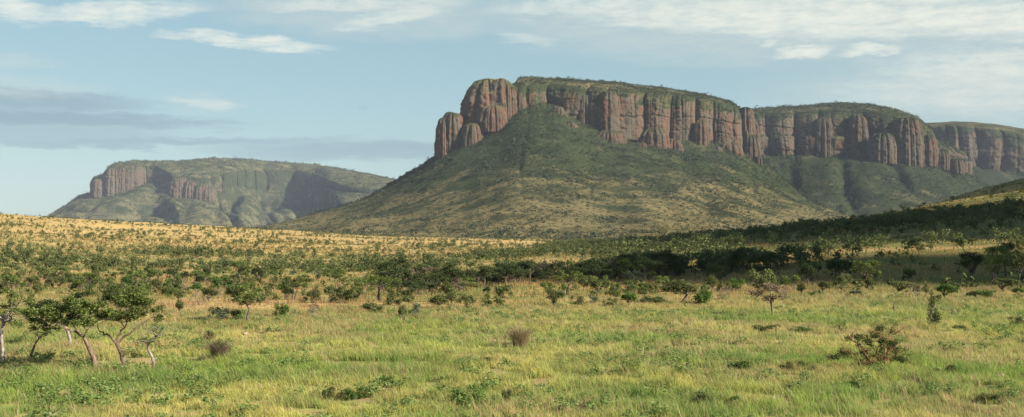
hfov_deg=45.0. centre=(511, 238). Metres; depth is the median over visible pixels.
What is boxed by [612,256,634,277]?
savanna tree
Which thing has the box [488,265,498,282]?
savanna tree
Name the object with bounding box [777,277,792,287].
savanna tree
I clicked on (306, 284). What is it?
savanna bush
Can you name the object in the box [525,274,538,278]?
savanna tree
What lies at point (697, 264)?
savanna tree
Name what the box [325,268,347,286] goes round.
savanna tree
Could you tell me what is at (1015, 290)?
bush
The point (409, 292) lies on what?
savanna bush
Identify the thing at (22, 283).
savanna bush
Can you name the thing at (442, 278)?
savanna tree
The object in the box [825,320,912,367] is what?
red stemmed shrub
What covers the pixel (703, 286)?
savanna bush
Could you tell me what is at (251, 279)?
savanna bush
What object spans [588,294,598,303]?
bush
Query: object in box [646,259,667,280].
savanna tree
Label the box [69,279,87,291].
savanna tree
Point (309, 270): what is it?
savanna bush
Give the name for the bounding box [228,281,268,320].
acacia tree
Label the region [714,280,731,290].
savanna bush
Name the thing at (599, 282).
savanna tree
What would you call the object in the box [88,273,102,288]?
savanna tree
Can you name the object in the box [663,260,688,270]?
savanna tree
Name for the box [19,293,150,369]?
acacia tree
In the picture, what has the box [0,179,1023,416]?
ground
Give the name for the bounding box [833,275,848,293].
bush
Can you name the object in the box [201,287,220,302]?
bush
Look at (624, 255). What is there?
savanna tree
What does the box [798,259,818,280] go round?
savanna tree
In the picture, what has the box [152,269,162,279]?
savanna tree
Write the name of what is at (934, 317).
wispy shrub
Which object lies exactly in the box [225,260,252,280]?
savanna tree
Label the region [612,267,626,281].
savanna tree
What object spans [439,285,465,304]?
savanna bush
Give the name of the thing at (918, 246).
savanna bush
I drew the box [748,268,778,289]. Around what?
savanna bush
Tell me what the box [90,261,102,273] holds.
savanna tree
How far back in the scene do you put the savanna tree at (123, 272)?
200.22 m
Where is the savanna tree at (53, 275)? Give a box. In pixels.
[46,272,59,282]
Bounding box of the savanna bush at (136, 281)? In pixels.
[131,277,153,289]
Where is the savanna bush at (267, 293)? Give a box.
[252,284,280,302]
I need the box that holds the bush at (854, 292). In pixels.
[847,290,866,294]
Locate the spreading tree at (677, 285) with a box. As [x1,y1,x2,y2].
[658,279,699,302]
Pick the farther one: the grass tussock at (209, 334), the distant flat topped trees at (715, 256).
the distant flat topped trees at (715, 256)
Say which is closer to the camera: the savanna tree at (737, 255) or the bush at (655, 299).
the bush at (655, 299)
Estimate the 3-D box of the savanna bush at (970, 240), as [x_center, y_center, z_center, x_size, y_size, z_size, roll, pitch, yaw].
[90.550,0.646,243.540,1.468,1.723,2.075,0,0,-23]
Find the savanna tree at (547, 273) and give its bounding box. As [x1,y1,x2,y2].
[542,271,552,280]
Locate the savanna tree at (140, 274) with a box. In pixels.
[126,269,148,281]
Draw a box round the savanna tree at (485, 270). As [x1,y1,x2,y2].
[477,265,498,287]
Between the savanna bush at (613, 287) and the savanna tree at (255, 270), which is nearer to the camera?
the savanna bush at (613, 287)
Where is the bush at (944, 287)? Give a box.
[933,284,958,296]
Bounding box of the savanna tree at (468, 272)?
[464,269,474,277]
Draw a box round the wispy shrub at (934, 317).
[919,281,943,324]
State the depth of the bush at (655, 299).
108.60 m
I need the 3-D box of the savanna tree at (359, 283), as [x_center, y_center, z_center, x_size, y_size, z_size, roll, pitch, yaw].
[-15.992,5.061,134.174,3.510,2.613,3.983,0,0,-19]
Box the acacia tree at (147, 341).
[126,325,171,368]
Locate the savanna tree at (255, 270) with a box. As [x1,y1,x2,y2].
[250,267,262,277]
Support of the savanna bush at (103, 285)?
on the ground at (145, 227)
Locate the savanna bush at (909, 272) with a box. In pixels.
[900,267,915,280]
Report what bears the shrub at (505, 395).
on the ground at (145, 227)
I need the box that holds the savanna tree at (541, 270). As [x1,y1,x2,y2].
[530,265,554,274]
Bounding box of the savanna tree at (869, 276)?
[861,273,873,287]
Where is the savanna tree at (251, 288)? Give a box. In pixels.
[240,281,264,292]
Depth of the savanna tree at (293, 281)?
118.61 m
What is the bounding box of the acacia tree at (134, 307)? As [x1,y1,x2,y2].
[69,283,165,365]
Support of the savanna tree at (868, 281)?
on the ground at (145, 227)
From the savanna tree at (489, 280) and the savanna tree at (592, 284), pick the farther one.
the savanna tree at (489, 280)
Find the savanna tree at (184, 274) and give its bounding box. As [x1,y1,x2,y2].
[180,270,191,281]
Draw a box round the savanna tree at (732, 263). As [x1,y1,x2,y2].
[724,259,736,271]
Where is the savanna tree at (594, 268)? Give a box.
[583,262,612,277]
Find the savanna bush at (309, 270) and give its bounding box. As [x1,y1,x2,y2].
[305,267,314,272]
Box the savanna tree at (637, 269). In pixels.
[622,262,645,276]
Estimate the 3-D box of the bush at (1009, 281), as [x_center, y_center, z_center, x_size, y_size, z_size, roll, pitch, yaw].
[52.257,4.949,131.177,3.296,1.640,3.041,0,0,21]
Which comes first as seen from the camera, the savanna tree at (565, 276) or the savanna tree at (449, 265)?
the savanna tree at (565, 276)
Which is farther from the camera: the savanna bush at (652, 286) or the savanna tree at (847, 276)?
the savanna tree at (847, 276)
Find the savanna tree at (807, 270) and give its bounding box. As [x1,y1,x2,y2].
[798,263,817,285]
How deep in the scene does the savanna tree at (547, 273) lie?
176.18 m
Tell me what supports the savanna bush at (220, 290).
on the ground at (145, 227)
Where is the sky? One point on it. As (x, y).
(86, 86)
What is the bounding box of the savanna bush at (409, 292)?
[395,287,416,299]
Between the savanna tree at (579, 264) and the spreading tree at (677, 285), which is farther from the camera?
the savanna tree at (579, 264)
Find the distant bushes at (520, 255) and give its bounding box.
[0,190,1023,262]
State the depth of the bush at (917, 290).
117.91 m
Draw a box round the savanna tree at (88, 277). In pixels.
[66,272,101,290]
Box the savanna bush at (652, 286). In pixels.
[643,282,658,293]
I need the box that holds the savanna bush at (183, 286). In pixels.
[171,277,187,290]
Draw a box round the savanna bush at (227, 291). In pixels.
[224,288,243,295]
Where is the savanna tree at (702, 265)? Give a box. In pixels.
[698,260,708,274]
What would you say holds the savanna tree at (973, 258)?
on the ground at (145, 227)
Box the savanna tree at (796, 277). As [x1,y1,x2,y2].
[780,275,800,289]
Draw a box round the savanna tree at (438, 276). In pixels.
[411,272,452,292]
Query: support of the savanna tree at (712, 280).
on the ground at (145, 227)
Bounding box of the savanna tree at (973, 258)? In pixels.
[956,251,985,279]
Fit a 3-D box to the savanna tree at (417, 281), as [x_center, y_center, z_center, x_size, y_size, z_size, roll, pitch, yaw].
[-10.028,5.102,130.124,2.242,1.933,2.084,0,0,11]
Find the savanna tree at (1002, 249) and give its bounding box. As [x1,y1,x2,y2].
[982,243,1011,279]
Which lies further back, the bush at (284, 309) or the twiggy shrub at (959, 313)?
the bush at (284, 309)
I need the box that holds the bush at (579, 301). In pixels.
[569,295,586,304]
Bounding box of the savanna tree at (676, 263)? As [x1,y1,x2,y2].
[668,259,692,277]
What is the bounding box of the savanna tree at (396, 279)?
[394,277,408,289]
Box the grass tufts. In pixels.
[0,191,1023,291]
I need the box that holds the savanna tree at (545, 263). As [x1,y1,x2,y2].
[532,261,550,279]
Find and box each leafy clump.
[131,352,143,357]
[458,356,494,364]
[690,389,712,405]
[724,359,754,369]
[730,395,743,403]
[752,323,780,332]
[778,361,802,370]
[783,326,812,332]
[828,380,864,388]
[930,365,955,371]
[952,325,967,330]
[977,392,1004,403]
[1007,316,1023,323]
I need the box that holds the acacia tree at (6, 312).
[0,268,36,361]
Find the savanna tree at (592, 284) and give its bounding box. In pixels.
[583,277,598,294]
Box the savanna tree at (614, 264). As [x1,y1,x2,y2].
[607,255,623,274]
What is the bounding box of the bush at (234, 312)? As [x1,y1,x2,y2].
[230,308,243,318]
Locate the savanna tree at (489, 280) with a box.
[475,274,494,286]
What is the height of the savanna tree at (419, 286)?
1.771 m
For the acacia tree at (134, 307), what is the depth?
56.41 m
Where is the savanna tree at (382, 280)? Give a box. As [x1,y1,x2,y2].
[367,274,395,300]
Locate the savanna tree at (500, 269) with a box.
[498,264,507,280]
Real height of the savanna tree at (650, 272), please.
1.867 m
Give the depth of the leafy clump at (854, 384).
48.80 m
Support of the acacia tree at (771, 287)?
on the ground at (145, 227)
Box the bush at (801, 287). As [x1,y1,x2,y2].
[796,282,805,295]
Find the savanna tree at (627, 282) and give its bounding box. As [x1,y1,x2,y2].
[617,279,633,286]
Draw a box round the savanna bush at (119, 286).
[107,282,124,290]
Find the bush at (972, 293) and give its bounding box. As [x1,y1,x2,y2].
[965,290,976,297]
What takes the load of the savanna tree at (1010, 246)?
on the ground at (145, 227)
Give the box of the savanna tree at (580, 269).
[571,267,588,282]
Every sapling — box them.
[307,301,318,315]
[398,305,406,322]
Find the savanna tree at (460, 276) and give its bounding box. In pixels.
[443,269,469,290]
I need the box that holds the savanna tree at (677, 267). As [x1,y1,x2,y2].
[672,263,688,276]
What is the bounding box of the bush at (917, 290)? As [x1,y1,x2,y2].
[904,283,926,296]
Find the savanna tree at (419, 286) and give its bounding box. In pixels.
[406,280,429,296]
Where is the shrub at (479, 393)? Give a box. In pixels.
[450,383,488,406]
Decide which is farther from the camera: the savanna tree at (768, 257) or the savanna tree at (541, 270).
the savanna tree at (768, 257)
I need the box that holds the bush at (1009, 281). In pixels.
[990,278,1020,290]
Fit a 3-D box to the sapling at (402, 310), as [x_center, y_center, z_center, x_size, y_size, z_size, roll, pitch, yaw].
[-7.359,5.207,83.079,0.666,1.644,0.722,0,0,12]
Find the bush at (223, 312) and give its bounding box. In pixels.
[204,305,230,320]
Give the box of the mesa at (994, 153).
[926,121,1023,185]
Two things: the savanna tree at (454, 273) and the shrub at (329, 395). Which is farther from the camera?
the savanna tree at (454, 273)
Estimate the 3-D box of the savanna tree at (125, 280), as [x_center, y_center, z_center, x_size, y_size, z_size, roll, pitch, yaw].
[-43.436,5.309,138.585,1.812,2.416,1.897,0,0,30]
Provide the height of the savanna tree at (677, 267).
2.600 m
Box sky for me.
[0,0,1023,216]
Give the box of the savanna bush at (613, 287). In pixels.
[602,284,617,295]
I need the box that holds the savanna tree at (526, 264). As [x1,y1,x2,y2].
[517,260,535,283]
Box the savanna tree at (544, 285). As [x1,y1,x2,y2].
[540,282,557,294]
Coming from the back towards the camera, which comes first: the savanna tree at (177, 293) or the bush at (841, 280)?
the bush at (841, 280)
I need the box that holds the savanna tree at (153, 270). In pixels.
[137,268,158,280]
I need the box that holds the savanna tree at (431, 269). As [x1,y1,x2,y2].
[408,267,440,275]
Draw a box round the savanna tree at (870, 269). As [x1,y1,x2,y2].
[848,259,881,288]
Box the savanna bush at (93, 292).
[87,290,99,296]
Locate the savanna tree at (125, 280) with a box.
[119,275,132,287]
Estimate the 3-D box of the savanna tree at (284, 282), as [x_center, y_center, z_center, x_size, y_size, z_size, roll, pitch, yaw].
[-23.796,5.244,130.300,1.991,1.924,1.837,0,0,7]
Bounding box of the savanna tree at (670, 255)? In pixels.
[651,248,681,279]
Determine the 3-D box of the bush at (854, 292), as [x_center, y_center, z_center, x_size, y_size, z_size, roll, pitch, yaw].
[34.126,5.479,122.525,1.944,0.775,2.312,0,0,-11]
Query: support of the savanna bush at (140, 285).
on the ground at (145, 227)
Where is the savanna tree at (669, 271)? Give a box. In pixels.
[664,269,680,276]
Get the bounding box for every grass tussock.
[200,329,218,339]
[201,337,237,358]
[498,322,538,346]
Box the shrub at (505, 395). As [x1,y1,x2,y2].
[501,388,511,402]
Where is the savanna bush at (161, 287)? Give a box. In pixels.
[157,285,173,294]
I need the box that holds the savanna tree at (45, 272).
[35,266,53,279]
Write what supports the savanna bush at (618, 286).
on the ground at (145, 227)
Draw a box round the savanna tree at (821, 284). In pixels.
[816,281,830,293]
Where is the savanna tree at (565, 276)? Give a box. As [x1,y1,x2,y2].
[552,270,582,294]
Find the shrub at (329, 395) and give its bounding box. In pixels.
[320,384,345,400]
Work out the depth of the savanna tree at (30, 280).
157.87 m
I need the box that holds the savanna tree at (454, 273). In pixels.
[423,268,466,291]
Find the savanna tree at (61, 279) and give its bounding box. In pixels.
[53,276,66,288]
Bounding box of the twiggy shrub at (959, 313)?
[948,307,968,317]
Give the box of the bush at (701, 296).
[690,289,714,303]
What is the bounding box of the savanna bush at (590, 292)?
[588,290,601,295]
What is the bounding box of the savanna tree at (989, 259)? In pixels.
[982,251,1009,280]
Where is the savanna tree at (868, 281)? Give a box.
[864,277,874,288]
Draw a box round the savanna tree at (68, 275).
[60,269,74,288]
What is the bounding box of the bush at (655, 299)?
[642,295,665,303]
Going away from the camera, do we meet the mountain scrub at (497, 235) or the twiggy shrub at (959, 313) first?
the twiggy shrub at (959, 313)
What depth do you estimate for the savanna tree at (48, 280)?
160.09 m
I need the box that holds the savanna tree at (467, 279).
[457,277,478,290]
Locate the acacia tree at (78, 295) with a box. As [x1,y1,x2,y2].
[7,290,91,344]
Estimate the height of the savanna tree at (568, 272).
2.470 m
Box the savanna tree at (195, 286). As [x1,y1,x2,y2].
[191,282,202,294]
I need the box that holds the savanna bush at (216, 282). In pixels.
[208,275,228,288]
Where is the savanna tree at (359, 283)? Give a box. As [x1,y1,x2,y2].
[349,273,376,294]
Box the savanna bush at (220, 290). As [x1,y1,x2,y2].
[215,285,227,297]
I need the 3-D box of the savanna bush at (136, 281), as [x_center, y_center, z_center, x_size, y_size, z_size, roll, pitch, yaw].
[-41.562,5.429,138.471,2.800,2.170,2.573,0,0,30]
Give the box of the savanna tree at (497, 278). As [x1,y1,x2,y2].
[487,274,503,285]
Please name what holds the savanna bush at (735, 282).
on the ground at (145, 227)
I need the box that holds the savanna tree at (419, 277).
[410,273,436,293]
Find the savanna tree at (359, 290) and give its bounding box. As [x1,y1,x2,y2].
[346,286,364,301]
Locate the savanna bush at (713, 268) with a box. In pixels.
[705,262,728,279]
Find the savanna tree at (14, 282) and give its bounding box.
[0,273,20,291]
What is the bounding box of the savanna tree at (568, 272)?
[558,269,576,278]
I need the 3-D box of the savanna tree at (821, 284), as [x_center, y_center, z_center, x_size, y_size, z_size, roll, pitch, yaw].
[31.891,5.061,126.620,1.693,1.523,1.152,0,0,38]
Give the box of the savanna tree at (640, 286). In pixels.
[629,282,651,295]
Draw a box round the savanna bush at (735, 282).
[725,278,745,289]
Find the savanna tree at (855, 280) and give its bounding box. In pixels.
[852,278,862,287]
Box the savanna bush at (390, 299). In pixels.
[383,287,412,305]
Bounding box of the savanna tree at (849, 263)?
[843,260,855,277]
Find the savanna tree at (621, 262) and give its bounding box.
[615,258,636,279]
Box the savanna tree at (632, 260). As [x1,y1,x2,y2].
[629,258,639,276]
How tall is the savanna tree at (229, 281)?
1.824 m
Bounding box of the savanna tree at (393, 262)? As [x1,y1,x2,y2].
[375,254,411,281]
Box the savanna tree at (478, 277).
[466,270,486,287]
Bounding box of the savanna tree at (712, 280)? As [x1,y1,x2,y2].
[704,273,717,288]
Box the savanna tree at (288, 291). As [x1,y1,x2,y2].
[281,288,294,299]
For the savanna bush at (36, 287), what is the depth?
142.17 m
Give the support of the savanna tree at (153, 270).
on the ground at (145, 227)
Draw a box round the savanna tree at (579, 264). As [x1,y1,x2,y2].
[574,257,605,275]
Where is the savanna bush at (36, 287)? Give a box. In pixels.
[32,284,44,293]
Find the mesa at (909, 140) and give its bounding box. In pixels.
[753,103,987,217]
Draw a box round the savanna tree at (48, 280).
[45,276,55,288]
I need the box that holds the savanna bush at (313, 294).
[301,289,320,302]
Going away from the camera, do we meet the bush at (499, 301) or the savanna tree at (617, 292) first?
the bush at (499, 301)
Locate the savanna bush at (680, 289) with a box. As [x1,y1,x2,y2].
[667,280,694,293]
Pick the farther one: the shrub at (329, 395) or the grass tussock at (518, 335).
the grass tussock at (518, 335)
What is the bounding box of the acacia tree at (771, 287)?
[747,281,791,313]
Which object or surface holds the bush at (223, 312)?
on the ground at (145, 227)
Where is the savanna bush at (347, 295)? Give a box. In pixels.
[329,283,361,302]
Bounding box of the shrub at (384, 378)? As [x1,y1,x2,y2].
[376,375,402,387]
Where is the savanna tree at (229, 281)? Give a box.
[219,277,232,283]
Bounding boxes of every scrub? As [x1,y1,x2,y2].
[0,178,1023,293]
[48,155,395,226]
[253,75,849,240]
[751,101,992,215]
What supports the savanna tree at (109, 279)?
on the ground at (145, 227)
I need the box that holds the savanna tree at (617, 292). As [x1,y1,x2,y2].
[609,290,620,296]
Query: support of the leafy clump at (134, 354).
on the ground at (145, 227)
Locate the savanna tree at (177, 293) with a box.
[167,287,192,301]
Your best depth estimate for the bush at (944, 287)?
116.13 m
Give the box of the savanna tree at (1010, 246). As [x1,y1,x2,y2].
[1000,240,1014,250]
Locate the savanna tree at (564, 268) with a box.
[557,265,571,282]
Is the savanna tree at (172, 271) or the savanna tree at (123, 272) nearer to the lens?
the savanna tree at (172, 271)
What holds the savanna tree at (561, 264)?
on the ground at (145, 227)
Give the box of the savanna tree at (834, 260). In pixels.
[826,257,840,270]
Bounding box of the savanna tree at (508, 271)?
[487,268,519,281]
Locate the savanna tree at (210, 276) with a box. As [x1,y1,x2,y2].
[199,274,214,285]
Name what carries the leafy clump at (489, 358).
on the ground at (145, 227)
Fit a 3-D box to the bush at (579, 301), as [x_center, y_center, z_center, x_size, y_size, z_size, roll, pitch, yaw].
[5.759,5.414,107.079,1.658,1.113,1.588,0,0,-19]
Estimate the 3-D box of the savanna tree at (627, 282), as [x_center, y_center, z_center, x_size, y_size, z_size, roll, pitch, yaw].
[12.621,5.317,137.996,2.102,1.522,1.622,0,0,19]
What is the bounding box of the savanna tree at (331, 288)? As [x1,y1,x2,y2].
[323,283,336,301]
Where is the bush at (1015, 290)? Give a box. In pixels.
[1012,287,1023,294]
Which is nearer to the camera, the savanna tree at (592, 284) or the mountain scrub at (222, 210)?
the savanna tree at (592, 284)
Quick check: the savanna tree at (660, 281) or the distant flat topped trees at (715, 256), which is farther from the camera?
the distant flat topped trees at (715, 256)
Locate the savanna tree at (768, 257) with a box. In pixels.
[761,252,780,270]
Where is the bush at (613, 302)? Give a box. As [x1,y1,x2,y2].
[602,297,617,305]
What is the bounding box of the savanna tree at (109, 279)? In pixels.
[101,277,115,284]
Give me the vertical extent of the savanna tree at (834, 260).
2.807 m
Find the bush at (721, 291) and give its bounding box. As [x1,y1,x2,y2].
[716,289,731,299]
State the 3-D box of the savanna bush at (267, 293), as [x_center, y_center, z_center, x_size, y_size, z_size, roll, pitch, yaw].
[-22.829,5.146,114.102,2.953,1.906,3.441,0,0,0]
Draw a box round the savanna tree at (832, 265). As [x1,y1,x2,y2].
[824,259,847,276]
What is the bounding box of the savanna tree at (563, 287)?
[558,283,566,292]
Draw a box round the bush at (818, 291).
[808,290,821,294]
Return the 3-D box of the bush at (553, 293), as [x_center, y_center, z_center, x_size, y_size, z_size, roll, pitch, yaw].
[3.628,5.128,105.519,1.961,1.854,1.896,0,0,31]
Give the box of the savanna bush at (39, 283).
[36,279,49,288]
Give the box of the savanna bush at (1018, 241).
[1009,237,1023,247]
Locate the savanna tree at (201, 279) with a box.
[194,275,203,284]
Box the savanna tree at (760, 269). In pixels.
[755,266,773,277]
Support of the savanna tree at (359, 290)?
on the ground at (145, 227)
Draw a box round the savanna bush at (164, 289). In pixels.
[160,286,170,294]
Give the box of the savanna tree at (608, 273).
[598,268,613,279]
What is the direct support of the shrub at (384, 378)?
on the ground at (145, 227)
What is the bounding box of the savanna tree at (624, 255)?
[615,252,642,258]
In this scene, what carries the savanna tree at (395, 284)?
on the ground at (145, 227)
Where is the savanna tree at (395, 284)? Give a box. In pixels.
[378,280,401,294]
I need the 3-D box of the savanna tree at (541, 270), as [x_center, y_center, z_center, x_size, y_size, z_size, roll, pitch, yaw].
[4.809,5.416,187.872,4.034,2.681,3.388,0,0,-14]
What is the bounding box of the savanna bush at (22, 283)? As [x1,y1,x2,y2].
[11,280,27,287]
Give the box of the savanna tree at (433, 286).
[422,282,440,294]
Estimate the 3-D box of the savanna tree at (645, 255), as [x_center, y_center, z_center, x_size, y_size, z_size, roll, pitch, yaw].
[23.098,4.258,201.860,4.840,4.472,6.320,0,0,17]
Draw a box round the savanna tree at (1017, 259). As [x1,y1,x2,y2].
[1002,243,1023,285]
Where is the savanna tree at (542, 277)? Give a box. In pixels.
[530,275,547,280]
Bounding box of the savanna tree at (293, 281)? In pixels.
[277,274,315,299]
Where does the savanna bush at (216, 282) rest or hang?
on the ground at (145, 227)
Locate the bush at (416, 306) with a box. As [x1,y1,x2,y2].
[407,301,421,314]
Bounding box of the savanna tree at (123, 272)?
[116,268,132,275]
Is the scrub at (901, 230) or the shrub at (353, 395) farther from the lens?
the scrub at (901, 230)
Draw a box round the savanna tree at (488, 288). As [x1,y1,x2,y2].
[482,286,490,293]
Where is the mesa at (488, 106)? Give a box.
[261,77,849,239]
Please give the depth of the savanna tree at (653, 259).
192.82 m
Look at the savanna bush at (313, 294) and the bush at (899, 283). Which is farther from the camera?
the bush at (899, 283)
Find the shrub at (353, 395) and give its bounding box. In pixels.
[343,386,365,400]
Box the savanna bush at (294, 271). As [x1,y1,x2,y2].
[289,269,299,274]
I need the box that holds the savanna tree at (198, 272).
[191,270,204,277]
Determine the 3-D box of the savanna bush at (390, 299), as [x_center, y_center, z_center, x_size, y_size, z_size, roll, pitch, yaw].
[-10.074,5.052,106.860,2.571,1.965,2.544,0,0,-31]
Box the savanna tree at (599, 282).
[588,275,609,295]
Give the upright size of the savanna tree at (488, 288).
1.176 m
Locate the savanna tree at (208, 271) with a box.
[200,267,211,278]
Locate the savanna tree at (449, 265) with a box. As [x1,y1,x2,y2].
[418,261,457,275]
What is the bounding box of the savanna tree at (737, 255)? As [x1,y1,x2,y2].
[729,245,745,270]
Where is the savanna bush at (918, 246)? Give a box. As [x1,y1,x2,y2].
[915,242,925,249]
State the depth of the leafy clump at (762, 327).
78.38 m
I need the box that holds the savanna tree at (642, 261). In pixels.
[632,255,662,279]
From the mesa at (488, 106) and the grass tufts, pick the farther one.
the mesa at (488, 106)
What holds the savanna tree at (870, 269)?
on the ground at (145, 227)
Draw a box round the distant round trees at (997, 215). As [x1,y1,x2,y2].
[0,187,1023,280]
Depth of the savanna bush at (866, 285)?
136.71 m
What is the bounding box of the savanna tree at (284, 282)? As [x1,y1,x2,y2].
[277,279,294,287]
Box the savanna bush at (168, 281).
[161,275,183,288]
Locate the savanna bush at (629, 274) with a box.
[622,268,649,281]
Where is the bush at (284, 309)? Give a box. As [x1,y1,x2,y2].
[272,302,290,316]
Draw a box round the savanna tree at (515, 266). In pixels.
[503,263,524,282]
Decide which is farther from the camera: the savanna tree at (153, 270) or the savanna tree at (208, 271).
the savanna tree at (208, 271)
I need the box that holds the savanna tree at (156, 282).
[151,279,162,289]
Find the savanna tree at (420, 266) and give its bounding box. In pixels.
[411,264,426,275]
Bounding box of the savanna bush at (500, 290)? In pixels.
[494,283,513,297]
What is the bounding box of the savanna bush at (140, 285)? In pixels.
[127,282,147,295]
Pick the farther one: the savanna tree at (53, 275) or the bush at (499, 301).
the savanna tree at (53, 275)
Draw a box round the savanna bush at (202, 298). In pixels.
[187,291,212,304]
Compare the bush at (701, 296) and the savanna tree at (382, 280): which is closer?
the bush at (701, 296)
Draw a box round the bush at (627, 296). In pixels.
[621,291,637,305]
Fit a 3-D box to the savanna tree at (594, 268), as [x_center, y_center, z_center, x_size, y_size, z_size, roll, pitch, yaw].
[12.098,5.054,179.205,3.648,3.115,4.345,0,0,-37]
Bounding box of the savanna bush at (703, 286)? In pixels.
[691,283,707,293]
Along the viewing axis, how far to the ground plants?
53.60 m
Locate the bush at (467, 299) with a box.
[455,293,476,306]
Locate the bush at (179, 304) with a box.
[174,297,183,313]
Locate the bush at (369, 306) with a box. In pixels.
[360,302,384,312]
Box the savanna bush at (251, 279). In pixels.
[236,276,255,284]
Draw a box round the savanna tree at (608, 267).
[598,264,613,279]
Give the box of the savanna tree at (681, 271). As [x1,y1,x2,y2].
[673,269,684,277]
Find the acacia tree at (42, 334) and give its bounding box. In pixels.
[29,330,53,359]
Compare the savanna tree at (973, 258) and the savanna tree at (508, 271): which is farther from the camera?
the savanna tree at (508, 271)
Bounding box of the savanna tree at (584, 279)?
[578,275,589,290]
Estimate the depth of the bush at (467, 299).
100.39 m
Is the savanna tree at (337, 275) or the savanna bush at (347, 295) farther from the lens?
the savanna tree at (337, 275)
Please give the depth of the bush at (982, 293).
118.13 m
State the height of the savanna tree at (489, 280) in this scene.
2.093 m
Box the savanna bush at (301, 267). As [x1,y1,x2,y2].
[298,265,304,271]
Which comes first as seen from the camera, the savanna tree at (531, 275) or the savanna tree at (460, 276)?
the savanna tree at (460, 276)
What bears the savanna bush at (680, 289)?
on the ground at (145, 227)
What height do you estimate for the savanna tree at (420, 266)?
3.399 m
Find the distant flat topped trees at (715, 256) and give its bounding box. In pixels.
[0,190,1023,279]
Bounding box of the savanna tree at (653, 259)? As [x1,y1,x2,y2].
[647,257,662,267]
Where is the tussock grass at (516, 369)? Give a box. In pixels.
[0,290,1023,416]
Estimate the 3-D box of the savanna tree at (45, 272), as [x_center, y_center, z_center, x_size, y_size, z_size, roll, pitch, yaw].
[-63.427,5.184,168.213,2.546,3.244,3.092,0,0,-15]
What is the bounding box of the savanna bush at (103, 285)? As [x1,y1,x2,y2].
[99,280,122,292]
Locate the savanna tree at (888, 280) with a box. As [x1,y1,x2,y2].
[887,278,897,289]
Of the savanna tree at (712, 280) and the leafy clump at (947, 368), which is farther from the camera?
the savanna tree at (712, 280)
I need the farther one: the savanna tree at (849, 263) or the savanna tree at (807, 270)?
the savanna tree at (849, 263)
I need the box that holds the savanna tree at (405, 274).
[374,266,414,290]
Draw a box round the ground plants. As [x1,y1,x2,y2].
[0,292,1023,416]
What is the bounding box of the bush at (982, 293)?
[975,290,995,298]
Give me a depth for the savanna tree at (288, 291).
118.00 m
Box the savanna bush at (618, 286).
[614,283,632,292]
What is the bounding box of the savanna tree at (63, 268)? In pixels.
[51,266,68,275]
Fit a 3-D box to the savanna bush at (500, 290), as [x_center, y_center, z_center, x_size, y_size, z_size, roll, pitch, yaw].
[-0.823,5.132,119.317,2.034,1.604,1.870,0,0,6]
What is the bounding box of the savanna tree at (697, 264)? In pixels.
[695,259,710,274]
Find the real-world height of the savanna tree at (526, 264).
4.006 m
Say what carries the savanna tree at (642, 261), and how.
on the ground at (145, 227)
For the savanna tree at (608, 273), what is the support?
on the ground at (145, 227)
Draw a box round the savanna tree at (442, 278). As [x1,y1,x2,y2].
[436,276,465,286]
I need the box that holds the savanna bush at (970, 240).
[967,238,975,244]
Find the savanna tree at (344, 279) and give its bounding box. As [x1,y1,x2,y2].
[336,276,348,283]
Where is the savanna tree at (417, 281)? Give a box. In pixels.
[407,279,425,290]
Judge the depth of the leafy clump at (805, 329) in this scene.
76.53 m
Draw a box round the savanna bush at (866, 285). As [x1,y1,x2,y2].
[865,282,876,289]
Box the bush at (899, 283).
[889,280,916,291]
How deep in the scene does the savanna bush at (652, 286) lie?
129.47 m
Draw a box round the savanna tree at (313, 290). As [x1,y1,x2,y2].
[305,289,320,302]
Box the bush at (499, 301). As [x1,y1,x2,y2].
[479,295,505,307]
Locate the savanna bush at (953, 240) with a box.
[950,232,962,242]
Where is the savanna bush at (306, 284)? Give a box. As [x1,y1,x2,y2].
[295,282,308,288]
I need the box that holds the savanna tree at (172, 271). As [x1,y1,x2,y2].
[162,267,179,278]
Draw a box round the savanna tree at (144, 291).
[136,287,151,295]
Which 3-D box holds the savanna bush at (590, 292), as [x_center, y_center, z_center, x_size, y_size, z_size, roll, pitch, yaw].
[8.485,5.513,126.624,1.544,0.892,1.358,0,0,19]
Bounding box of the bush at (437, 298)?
[425,293,448,307]
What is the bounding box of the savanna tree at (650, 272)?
[646,271,655,280]
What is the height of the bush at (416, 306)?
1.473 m
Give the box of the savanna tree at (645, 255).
[640,251,666,274]
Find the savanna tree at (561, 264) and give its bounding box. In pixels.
[554,262,584,279]
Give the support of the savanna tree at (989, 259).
on the ground at (145, 227)
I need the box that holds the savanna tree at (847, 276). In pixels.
[839,273,852,286]
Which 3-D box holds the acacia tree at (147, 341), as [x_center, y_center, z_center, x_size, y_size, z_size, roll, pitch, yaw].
[-16.552,5.059,56.212,1.642,2.289,2.144,0,0,40]
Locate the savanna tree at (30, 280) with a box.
[24,276,35,287]
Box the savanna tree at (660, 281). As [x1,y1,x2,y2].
[655,275,669,285]
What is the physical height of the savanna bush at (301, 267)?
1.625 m
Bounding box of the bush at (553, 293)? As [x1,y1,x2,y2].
[544,287,566,305]
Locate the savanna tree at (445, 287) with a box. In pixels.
[440,279,454,299]
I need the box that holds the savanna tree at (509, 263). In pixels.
[506,262,534,280]
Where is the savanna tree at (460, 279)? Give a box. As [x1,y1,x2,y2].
[451,278,469,291]

